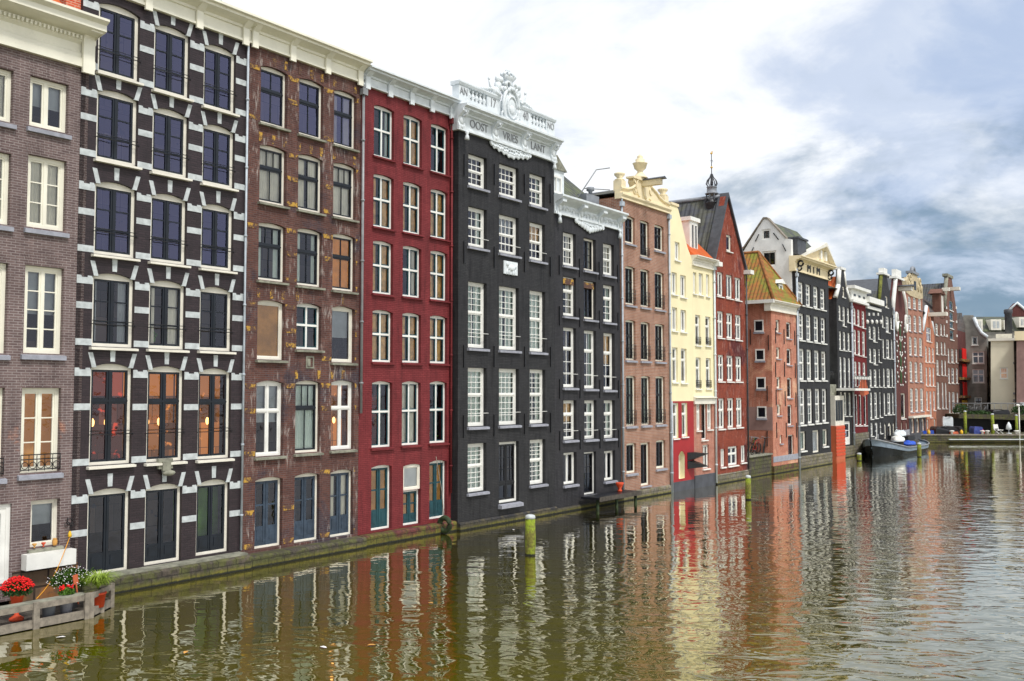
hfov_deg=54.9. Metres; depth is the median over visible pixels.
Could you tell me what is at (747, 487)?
mooring post
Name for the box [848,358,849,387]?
window
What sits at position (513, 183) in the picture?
window
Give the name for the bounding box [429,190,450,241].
window
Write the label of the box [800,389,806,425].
window
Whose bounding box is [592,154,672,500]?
canal house
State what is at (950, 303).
window
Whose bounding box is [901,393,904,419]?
window
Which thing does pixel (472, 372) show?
window
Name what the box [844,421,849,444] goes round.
door
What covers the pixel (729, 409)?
window
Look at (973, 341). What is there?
window
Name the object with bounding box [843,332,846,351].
window
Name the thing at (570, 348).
window
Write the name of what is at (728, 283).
window
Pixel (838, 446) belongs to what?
canal house
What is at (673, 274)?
window
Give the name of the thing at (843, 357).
window
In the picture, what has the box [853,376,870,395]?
hanging banner
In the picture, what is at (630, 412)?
window
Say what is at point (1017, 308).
building
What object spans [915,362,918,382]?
window
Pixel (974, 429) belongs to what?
covered cargo
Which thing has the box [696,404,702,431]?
window
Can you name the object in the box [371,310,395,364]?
window
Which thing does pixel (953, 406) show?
window
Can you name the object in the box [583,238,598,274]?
window
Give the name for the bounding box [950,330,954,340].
window
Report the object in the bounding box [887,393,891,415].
window
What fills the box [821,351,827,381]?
window
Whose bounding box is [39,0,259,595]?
canal house
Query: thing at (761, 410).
window
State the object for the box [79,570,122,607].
potted plant
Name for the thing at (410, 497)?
window
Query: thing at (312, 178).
window
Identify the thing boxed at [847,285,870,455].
canal house
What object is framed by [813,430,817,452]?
door
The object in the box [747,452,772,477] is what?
inlet wall
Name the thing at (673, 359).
window
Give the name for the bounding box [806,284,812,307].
window
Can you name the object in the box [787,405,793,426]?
window
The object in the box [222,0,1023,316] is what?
sky
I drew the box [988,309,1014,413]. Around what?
building
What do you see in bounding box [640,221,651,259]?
window
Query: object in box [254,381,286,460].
window
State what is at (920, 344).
window
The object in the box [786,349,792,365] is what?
window
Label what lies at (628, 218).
window
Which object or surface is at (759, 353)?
window
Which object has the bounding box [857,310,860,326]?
window
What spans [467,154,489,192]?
window
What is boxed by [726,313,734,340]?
window
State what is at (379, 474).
door
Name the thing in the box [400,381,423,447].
window
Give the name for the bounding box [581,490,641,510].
landing stage
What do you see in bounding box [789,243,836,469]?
canal house
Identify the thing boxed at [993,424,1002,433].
garden chair
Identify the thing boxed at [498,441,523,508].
door
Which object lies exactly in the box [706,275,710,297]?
window
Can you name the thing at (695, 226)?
dormer window
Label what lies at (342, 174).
window
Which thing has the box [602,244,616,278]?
window
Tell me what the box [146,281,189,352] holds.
window
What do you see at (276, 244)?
window
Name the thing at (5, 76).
window
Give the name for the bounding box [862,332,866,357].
window
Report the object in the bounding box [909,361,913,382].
window
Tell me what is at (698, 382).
window
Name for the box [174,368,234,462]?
window
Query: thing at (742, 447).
window
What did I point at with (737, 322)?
window
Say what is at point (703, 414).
window
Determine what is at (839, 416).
bay window
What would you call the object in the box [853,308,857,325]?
window
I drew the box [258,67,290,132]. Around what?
window
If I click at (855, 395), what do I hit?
window
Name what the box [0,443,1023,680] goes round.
water
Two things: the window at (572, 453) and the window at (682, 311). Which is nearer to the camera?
the window at (572, 453)
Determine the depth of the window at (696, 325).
55.19 m
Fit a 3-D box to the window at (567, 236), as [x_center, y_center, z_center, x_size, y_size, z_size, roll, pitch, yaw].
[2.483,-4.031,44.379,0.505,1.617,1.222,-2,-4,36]
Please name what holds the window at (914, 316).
in the canal house at (917, 416)
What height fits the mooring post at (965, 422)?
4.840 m
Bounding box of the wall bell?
[64,518,73,536]
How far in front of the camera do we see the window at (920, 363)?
105.24 m
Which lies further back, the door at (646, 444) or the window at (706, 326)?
the window at (706, 326)
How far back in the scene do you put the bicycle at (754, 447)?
61.98 m
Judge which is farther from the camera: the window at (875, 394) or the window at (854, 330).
the window at (875, 394)
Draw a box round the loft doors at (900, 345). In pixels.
[899,323,901,383]
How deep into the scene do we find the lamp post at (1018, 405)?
103.34 m
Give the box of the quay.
[921,431,1023,442]
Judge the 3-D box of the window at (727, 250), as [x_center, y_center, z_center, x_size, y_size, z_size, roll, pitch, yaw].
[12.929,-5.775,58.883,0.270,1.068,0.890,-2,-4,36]
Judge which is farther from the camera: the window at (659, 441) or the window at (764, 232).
the window at (764, 232)
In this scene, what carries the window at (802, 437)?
in the canal house at (812, 267)
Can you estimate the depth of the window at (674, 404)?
52.62 m
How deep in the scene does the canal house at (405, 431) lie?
35.93 m
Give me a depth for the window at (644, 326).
50.15 m
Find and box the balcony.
[836,376,869,390]
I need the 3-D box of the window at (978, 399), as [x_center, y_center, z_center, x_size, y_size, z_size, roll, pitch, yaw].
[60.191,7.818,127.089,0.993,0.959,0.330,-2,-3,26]
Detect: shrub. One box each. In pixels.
[952,404,968,413]
[967,410,990,413]
[1010,405,1023,414]
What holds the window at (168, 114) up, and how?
in the canal house at (160, 460)
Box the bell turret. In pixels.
[705,151,718,208]
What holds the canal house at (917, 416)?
on the quay
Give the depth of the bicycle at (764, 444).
63.23 m
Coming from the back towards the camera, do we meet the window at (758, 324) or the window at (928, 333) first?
the window at (928, 333)
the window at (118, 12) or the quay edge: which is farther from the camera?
the quay edge
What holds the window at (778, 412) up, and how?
in the canal house at (773, 305)
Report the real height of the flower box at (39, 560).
0.378 m
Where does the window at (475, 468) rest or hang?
in the canal house at (506, 147)
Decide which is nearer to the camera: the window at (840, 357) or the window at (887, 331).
the window at (840, 357)
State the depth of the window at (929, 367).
109.08 m
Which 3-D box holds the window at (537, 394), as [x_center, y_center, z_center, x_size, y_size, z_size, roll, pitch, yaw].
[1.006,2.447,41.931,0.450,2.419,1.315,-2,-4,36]
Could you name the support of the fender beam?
attached to the quay
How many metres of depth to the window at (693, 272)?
54.97 m
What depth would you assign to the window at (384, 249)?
35.12 m
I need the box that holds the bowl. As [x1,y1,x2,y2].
[52,538,56,544]
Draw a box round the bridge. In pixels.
[945,403,1023,430]
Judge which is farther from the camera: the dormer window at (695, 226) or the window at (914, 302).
the window at (914, 302)
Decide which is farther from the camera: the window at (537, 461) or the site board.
the site board
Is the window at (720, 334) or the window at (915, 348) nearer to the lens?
the window at (720, 334)
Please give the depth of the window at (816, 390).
71.31 m
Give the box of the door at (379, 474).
[371,465,388,529]
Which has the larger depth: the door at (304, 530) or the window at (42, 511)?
the door at (304, 530)
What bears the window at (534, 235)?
in the canal house at (506, 147)
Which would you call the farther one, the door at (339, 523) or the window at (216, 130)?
the door at (339, 523)
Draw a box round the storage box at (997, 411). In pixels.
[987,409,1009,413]
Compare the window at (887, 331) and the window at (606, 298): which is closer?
the window at (606, 298)
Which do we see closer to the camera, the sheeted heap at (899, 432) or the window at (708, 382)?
the window at (708, 382)
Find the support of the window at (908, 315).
in the canal house at (917, 416)
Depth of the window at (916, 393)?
103.11 m
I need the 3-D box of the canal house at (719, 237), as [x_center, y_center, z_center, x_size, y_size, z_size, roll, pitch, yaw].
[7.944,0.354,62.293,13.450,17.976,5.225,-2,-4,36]
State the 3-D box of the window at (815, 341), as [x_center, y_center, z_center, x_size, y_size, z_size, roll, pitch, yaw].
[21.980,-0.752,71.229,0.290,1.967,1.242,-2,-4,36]
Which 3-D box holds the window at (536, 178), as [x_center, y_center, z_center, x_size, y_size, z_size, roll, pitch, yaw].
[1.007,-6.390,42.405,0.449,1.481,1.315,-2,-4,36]
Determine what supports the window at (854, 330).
in the canal house at (858, 296)
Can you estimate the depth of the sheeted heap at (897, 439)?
84.52 m
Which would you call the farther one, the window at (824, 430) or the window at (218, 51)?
the window at (824, 430)
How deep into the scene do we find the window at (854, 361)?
83.53 m
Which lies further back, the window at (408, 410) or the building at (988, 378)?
the building at (988, 378)
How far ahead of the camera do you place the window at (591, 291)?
45.83 m
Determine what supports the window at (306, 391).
in the canal house at (301, 427)
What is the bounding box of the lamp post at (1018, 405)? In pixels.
[1016,404,1019,442]
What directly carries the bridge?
on the quay
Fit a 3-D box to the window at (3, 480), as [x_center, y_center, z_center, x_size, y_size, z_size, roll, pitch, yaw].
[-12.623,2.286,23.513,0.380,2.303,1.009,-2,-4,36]
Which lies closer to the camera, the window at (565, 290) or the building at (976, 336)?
the window at (565, 290)
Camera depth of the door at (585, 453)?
45.53 m
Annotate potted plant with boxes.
[0,576,34,621]
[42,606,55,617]
[46,565,93,608]
[57,584,74,613]
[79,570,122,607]
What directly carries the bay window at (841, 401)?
in the canal house at (838, 446)
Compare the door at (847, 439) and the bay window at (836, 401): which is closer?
the bay window at (836, 401)
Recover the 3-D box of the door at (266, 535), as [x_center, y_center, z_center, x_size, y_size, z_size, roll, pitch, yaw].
[-7.638,5.296,30.433,0.100,2.148,1.078,-2,-4,36]
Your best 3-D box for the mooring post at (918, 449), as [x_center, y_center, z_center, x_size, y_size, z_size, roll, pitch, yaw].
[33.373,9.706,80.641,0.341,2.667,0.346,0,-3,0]
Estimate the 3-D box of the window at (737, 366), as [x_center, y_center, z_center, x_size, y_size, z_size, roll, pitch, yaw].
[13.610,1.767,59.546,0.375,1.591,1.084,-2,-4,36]
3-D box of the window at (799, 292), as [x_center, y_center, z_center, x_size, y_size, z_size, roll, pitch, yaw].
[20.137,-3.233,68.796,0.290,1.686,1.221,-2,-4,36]
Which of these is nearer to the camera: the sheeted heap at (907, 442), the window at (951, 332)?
the sheeted heap at (907, 442)
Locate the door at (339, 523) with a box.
[330,470,350,536]
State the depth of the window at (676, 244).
53.34 m
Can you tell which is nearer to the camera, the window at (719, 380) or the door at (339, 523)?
the door at (339, 523)
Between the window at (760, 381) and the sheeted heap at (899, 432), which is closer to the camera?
the window at (760, 381)
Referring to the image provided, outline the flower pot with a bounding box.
[616,482,623,491]
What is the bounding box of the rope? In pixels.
[36,537,69,598]
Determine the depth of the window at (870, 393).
87.61 m
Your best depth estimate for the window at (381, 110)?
35.37 m
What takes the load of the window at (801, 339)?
in the canal house at (812, 267)
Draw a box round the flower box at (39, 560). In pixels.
[21,548,75,570]
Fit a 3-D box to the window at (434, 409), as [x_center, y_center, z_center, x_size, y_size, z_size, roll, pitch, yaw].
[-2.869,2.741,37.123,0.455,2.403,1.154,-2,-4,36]
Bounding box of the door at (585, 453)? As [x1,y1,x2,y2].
[584,452,593,495]
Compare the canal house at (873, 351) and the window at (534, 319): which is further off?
the canal house at (873, 351)
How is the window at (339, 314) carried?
in the canal house at (301, 427)
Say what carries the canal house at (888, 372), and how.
in the water
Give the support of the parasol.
on the quay
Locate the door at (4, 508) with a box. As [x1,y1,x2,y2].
[0,504,9,583]
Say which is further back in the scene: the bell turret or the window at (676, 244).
the bell turret
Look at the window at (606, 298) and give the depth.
47.40 m
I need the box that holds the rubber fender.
[436,457,451,533]
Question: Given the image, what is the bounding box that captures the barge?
[862,432,929,456]
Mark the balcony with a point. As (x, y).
(853, 389)
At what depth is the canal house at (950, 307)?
120.01 m
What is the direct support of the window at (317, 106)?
in the canal house at (301, 427)
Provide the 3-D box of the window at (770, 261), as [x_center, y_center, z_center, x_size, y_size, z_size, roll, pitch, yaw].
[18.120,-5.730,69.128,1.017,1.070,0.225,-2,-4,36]
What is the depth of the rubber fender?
36.43 m
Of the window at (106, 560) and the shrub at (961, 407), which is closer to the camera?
the window at (106, 560)
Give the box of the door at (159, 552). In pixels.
[144,484,179,564]
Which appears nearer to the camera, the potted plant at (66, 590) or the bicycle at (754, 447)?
the potted plant at (66, 590)
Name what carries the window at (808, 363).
in the canal house at (812, 267)
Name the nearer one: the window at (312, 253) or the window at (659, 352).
the window at (312, 253)
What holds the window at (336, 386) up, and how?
in the canal house at (301, 427)
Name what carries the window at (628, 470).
in the canal house at (645, 358)
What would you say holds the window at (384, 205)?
in the canal house at (405, 431)
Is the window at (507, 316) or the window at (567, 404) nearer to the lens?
the window at (507, 316)
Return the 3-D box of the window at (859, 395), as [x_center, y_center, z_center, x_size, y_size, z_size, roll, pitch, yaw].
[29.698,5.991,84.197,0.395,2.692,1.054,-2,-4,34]
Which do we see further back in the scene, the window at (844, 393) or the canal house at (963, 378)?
the canal house at (963, 378)
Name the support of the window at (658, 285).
in the canal house at (645, 358)
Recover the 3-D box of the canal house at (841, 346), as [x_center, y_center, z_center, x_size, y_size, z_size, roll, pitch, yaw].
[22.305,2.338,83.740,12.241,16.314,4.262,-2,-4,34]
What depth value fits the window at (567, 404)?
44.16 m
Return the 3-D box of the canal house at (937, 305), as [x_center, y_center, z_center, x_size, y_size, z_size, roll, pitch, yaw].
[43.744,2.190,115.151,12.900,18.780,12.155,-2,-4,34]
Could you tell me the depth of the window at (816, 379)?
71.42 m
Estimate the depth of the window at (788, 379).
66.60 m
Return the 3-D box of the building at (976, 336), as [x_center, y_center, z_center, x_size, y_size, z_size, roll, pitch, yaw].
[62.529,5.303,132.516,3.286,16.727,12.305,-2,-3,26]
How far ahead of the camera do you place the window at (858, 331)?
84.81 m
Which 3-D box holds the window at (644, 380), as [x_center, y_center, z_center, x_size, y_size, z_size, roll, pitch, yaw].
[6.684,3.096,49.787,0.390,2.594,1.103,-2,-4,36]
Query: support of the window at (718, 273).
in the canal house at (719, 237)
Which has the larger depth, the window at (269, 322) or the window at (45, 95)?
the window at (269, 322)
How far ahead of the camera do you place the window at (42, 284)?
24.83 m
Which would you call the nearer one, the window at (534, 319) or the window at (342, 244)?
the window at (342, 244)
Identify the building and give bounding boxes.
[963,315,988,410]
[976,317,1023,340]
[987,341,989,409]
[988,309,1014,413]
[1009,302,1023,316]
[1013,331,1023,413]
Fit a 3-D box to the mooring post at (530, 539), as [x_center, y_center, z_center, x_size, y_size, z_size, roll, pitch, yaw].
[0.595,7.001,31.640,0.347,2.812,0.350,0,-3,0]
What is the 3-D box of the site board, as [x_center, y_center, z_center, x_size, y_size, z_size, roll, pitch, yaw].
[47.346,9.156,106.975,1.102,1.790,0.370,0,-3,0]
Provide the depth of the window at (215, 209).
29.17 m
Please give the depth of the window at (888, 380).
93.30 m
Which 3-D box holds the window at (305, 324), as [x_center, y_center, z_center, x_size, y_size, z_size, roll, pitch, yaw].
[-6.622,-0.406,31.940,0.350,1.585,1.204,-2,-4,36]
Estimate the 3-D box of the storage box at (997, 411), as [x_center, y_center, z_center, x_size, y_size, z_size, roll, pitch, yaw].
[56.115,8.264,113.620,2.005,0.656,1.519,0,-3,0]
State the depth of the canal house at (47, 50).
24.76 m
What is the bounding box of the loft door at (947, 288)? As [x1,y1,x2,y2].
[941,287,949,311]
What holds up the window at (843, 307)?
in the canal house at (841, 346)
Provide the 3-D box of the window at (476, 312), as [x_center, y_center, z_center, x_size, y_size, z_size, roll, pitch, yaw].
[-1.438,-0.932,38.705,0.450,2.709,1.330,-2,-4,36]
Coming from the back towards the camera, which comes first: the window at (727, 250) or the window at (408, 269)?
the window at (727, 250)
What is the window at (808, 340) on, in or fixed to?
in the canal house at (812, 267)
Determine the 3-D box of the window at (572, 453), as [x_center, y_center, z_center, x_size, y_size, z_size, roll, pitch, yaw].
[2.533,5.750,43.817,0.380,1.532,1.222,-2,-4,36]
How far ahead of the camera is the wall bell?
24.98 m
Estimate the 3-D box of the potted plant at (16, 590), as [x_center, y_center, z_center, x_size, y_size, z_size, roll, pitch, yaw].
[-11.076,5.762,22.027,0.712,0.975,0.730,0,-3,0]
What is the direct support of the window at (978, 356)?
in the building at (976, 336)
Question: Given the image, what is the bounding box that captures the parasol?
[1006,422,1011,433]
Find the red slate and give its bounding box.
[72,574,78,603]
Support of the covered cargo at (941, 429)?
on the quay
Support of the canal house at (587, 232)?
in the water
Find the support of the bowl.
on the canal house at (47, 50)
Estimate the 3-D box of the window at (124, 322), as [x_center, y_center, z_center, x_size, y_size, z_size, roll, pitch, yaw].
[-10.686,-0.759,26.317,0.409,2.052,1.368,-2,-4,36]
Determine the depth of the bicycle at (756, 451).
63.07 m
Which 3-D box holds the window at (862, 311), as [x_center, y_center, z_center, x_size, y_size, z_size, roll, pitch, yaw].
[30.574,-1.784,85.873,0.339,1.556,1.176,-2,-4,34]
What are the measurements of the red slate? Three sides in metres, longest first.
0.720 x 0.120 x 0.024 m
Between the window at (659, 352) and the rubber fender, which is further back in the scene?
the window at (659, 352)
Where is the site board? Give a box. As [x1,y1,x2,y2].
[942,416,952,425]
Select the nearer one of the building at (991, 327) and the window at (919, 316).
the window at (919, 316)
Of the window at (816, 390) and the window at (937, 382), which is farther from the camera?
the window at (937, 382)
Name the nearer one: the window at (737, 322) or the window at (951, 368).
the window at (737, 322)
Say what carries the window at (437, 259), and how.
in the canal house at (405, 431)
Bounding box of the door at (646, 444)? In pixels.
[640,442,651,487]
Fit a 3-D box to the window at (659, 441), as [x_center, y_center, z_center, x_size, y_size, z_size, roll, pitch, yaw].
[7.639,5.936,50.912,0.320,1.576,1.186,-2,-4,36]
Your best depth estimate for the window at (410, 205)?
36.38 m
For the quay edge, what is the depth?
103.55 m
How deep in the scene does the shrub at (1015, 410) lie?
113.13 m
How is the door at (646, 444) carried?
in the canal house at (645, 358)
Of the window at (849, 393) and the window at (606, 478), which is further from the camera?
the window at (849, 393)
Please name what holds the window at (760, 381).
in the canal house at (773, 305)
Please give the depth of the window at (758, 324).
64.48 m
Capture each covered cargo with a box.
[930,426,962,433]
[969,426,982,433]
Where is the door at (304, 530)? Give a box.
[294,473,316,542]
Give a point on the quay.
(936, 438)
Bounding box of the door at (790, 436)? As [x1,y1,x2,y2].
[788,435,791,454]
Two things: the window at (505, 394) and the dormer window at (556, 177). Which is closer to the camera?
the window at (505, 394)
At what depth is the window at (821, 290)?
72.95 m
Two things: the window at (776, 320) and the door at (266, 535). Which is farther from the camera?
the window at (776, 320)
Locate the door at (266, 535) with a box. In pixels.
[254,477,279,548]
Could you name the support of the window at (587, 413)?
in the canal house at (587, 232)
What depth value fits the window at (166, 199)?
27.83 m
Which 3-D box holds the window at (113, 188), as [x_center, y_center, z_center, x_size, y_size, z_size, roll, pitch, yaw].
[-10.658,-3.207,26.428,0.340,2.071,1.368,-2,-4,36]
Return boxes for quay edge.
[921,434,1023,434]
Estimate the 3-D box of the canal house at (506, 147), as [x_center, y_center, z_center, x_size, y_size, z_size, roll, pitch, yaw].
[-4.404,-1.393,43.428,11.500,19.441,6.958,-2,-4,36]
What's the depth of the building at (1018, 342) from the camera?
117.83 m
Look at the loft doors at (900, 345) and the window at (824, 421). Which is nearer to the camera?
the window at (824, 421)
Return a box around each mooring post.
[525,514,535,555]
[745,475,750,499]
[857,453,861,460]
[917,443,920,456]
[963,411,966,433]
[991,413,994,433]
[1015,415,1017,429]
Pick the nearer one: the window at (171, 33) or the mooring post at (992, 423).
the window at (171, 33)
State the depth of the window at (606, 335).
47.27 m
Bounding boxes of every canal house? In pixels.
[0,0,109,603]
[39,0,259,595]
[240,16,372,568]
[358,65,461,546]
[450,69,563,530]
[554,155,628,513]
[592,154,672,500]
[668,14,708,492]
[669,192,753,484]
[680,216,718,487]
[742,247,845,459]
[743,217,816,409]
[744,251,802,473]
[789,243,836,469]
[828,267,855,457]
[828,285,885,440]
[847,266,931,439]
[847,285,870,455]
[867,269,914,434]
[876,268,896,439]
[887,275,949,425]
[922,273,960,412]
[923,305,947,430]
[957,313,970,412]
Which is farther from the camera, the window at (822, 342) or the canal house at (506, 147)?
the window at (822, 342)
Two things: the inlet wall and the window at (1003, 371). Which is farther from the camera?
the window at (1003, 371)
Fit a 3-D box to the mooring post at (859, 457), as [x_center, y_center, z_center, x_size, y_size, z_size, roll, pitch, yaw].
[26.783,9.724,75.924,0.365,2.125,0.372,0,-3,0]
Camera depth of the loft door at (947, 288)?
114.96 m
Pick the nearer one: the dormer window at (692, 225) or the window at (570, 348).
the window at (570, 348)
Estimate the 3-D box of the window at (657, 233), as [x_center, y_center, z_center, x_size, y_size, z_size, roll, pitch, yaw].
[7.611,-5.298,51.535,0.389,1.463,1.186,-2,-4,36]
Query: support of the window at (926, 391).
in the canal house at (929, 365)
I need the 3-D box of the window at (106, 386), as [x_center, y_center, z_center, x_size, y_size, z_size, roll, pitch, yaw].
[-10.901,2.006,26.323,0.940,2.761,1.664,-2,-4,36]
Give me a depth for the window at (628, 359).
48.77 m
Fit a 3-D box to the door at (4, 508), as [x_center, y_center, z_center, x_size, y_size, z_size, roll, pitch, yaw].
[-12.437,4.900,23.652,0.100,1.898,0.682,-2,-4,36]
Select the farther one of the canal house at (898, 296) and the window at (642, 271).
the canal house at (898, 296)
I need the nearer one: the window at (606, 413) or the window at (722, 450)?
the window at (606, 413)
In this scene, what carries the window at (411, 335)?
in the canal house at (405, 431)
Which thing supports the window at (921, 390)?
in the canal house at (917, 416)
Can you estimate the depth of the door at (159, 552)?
27.41 m
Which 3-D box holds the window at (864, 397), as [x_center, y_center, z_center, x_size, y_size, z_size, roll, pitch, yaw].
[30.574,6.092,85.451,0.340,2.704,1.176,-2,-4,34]
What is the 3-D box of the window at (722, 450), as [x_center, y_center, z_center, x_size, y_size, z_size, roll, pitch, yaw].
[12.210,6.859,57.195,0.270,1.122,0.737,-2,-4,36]
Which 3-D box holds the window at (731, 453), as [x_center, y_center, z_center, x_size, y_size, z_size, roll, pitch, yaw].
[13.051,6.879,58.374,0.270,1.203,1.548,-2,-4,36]
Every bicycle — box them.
[750,437,760,454]
[751,436,758,453]
[761,436,767,452]
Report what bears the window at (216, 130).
in the canal house at (160, 460)
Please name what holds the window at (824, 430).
in the canal house at (812, 267)
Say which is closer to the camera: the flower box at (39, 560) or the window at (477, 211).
the flower box at (39, 560)
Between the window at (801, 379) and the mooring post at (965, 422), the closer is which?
the window at (801, 379)
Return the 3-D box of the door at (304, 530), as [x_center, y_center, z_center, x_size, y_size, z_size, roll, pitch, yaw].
[-6.724,5.359,31.702,0.100,2.173,1.060,-2,-4,36]
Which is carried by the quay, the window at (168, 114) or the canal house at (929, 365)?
the canal house at (929, 365)
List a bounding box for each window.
[0,69,16,129]
[0,153,13,231]
[0,263,10,359]
[0,388,6,483]
[17,388,63,480]
[20,265,66,360]
[24,155,69,237]
[26,77,71,139]
[27,499,63,553]
[86,364,135,469]
[86,488,127,573]
[89,274,138,350]
[91,182,140,261]
[93,90,141,170]
[95,4,143,86]
[122,366,187,465]
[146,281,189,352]
[148,194,190,268]
[149,108,192,181]
[151,26,193,102]
[172,479,226,555]
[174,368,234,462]
[197,287,236,354]
[198,204,237,274]
[200,125,238,191]
[201,45,239,117]
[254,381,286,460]
[255,300,287,362]
[256,223,288,285]
[257,145,289,209]
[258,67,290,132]
[293,381,323,456]
[295,229,325,290]
[295,304,324,352]
[296,155,325,216]
[297,79,326,142]
[312,380,357,452]
[330,306,357,365]
[331,234,358,294]
[332,91,359,152]
[332,163,359,222]
[370,381,394,450]
[371,241,395,297]
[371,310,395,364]
[372,106,396,162]
[372,175,396,231]
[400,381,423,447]
[401,246,424,300]
[401,313,423,365]
[402,115,424,170]
[402,182,424,237]
[403,489,417,524]
[428,381,449,445]
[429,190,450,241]
[429,251,450,302]
[429,316,449,365]
[429,460,443,518]
[430,124,450,177]
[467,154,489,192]
[467,207,489,251]
[467,282,489,351]
[467,368,489,429]
[467,443,489,496]
[498,164,521,202]
[498,215,521,258]
[498,286,521,353]
[498,369,521,428]
[529,174,547,210]
[529,223,547,264]
[529,291,547,354]
[529,369,548,426]
[529,439,548,487]
[554,175,561,193]
[562,233,578,269]
[562,277,578,319]
[563,328,578,389]
[563,400,579,442]
[563,452,579,487]
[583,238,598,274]
[583,281,598,322]
[584,330,598,390]
[584,400,599,441]
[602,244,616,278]
[603,285,616,324]
[603,333,617,391]
[603,400,617,440]
[604,451,617,483]
[624,217,636,246]
[625,266,637,307]
[625,320,637,362]
[626,376,638,428]
[626,443,638,476]
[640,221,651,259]
[640,269,651,309]
[640,322,651,362]
[641,376,652,427]
[654,225,665,253]
[654,272,666,311]
[655,324,666,363]
[655,376,667,426]
[656,440,667,470]
[671,273,678,295]
[671,307,678,332]
[672,347,679,383]
[673,403,679,439]
[674,242,681,261]
[680,275,687,298]
[680,310,687,333]
[681,349,688,383]
[681,403,688,437]
[691,223,693,247]
[693,272,697,294]
[694,224,697,248]
[695,315,702,346]
[695,358,702,389]
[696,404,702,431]
[698,274,704,296]
[701,404,708,440]
[702,445,710,470]
[705,317,711,346]
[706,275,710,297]
[706,358,712,389]
[707,404,713,430]
[717,272,724,297]
[717,311,724,338]
[718,355,725,382]
[718,398,726,429]
[720,449,726,468]
[726,235,732,253]
[726,275,733,299]
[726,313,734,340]
[727,356,734,382]
[727,398,735,429]
[728,446,739,467]
[734,278,742,301]
[735,315,742,341]
[735,356,743,382]
[736,398,743,428]
[741,445,746,463]
[753,320,763,333]
[754,349,764,362]
[756,377,765,390]
[756,406,766,419]
[762,229,770,239]
[762,251,775,265]
[776,320,781,333]
[776,347,781,359]
[777,405,782,416]
[786,322,792,339]
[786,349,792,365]
[787,378,793,398]
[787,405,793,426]
[798,282,804,306]
[799,313,805,341]
[799,349,806,381]
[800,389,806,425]
[800,431,807,452]
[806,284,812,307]
[806,315,812,342]
[807,350,813,381]
[807,389,814,425]
[813,287,819,309]
[814,316,820,343]
[814,351,820,381]
[815,389,821,424]
[820,289,826,311]
[821,318,827,344]
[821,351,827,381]
[822,389,828,423]
[823,429,828,447]
[835,400,837,420]
[838,400,840,420]
[839,331,842,350]
[840,357,841,387]
[840,400,842,419]
[843,307,846,326]
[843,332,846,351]
[843,357,845,387]
[844,393,848,416]
[847,308,850,323]
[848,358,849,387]
[849,393,852,416]
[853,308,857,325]
[854,330,855,354]
[854,361,857,386]
[855,395,858,426]
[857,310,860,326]
[858,331,859,355]
[859,395,862,426]
[862,311,865,328]
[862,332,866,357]
[863,395,867,426]
[870,393,873,419]
[873,327,877,342]
[873,349,875,364]
[874,369,878,387]
[874,392,878,418]
[886,317,890,333]
[886,339,890,359]
[887,369,891,387]
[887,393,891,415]
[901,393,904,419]
[908,315,912,332]
[909,337,911,355]
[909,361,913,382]
[910,388,914,412]
[913,297,917,310]
[914,316,917,332]
[914,337,918,356]
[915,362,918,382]
[915,388,919,412]
[918,299,920,310]
[919,316,922,333]
[919,338,923,356]
[920,363,923,382]
[920,388,924,411]
[926,327,932,342]
[926,391,929,410]
[929,367,932,386]
[933,391,936,410]
[937,382,938,407]
[949,301,953,311]
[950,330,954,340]
[951,368,953,383]
[952,392,954,409]
[971,336,978,345]
[972,352,983,363]
[972,369,983,382]
[974,397,982,404]
[1000,367,1007,378]
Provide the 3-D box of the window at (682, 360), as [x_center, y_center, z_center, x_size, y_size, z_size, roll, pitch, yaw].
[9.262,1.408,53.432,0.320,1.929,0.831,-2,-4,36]
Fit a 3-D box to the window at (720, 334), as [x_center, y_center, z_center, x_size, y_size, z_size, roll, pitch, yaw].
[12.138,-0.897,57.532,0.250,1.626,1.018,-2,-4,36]
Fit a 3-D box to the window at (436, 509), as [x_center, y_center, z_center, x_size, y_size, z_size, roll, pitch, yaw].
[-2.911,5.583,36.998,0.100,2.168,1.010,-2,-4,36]
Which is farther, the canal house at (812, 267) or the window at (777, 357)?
the canal house at (812, 267)
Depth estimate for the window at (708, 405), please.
56.11 m
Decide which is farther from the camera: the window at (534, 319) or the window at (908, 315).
the window at (908, 315)
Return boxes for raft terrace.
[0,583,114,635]
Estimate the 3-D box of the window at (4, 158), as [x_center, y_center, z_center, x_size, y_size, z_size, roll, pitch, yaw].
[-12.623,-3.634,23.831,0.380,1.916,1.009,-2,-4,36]
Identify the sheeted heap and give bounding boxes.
[891,436,904,441]
[893,430,905,435]
[904,440,915,444]
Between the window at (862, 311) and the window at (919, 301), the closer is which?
the window at (862, 311)
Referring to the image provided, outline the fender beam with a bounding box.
[948,439,1023,439]
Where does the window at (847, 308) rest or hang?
in the canal house at (841, 346)
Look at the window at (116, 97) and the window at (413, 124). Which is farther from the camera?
the window at (413, 124)
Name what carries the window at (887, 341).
in the canal house at (888, 372)
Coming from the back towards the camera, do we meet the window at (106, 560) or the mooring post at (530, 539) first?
the mooring post at (530, 539)
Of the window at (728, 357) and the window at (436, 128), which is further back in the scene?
the window at (728, 357)
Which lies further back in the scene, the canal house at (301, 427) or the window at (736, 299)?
the window at (736, 299)
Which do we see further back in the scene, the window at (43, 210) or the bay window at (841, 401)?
the bay window at (841, 401)
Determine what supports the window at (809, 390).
in the canal house at (812, 267)
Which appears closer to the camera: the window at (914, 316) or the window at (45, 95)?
the window at (45, 95)
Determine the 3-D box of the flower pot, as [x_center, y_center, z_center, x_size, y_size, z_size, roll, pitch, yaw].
[5.066,6.894,46.311,0.400,0.440,0.400,0,-3,0]

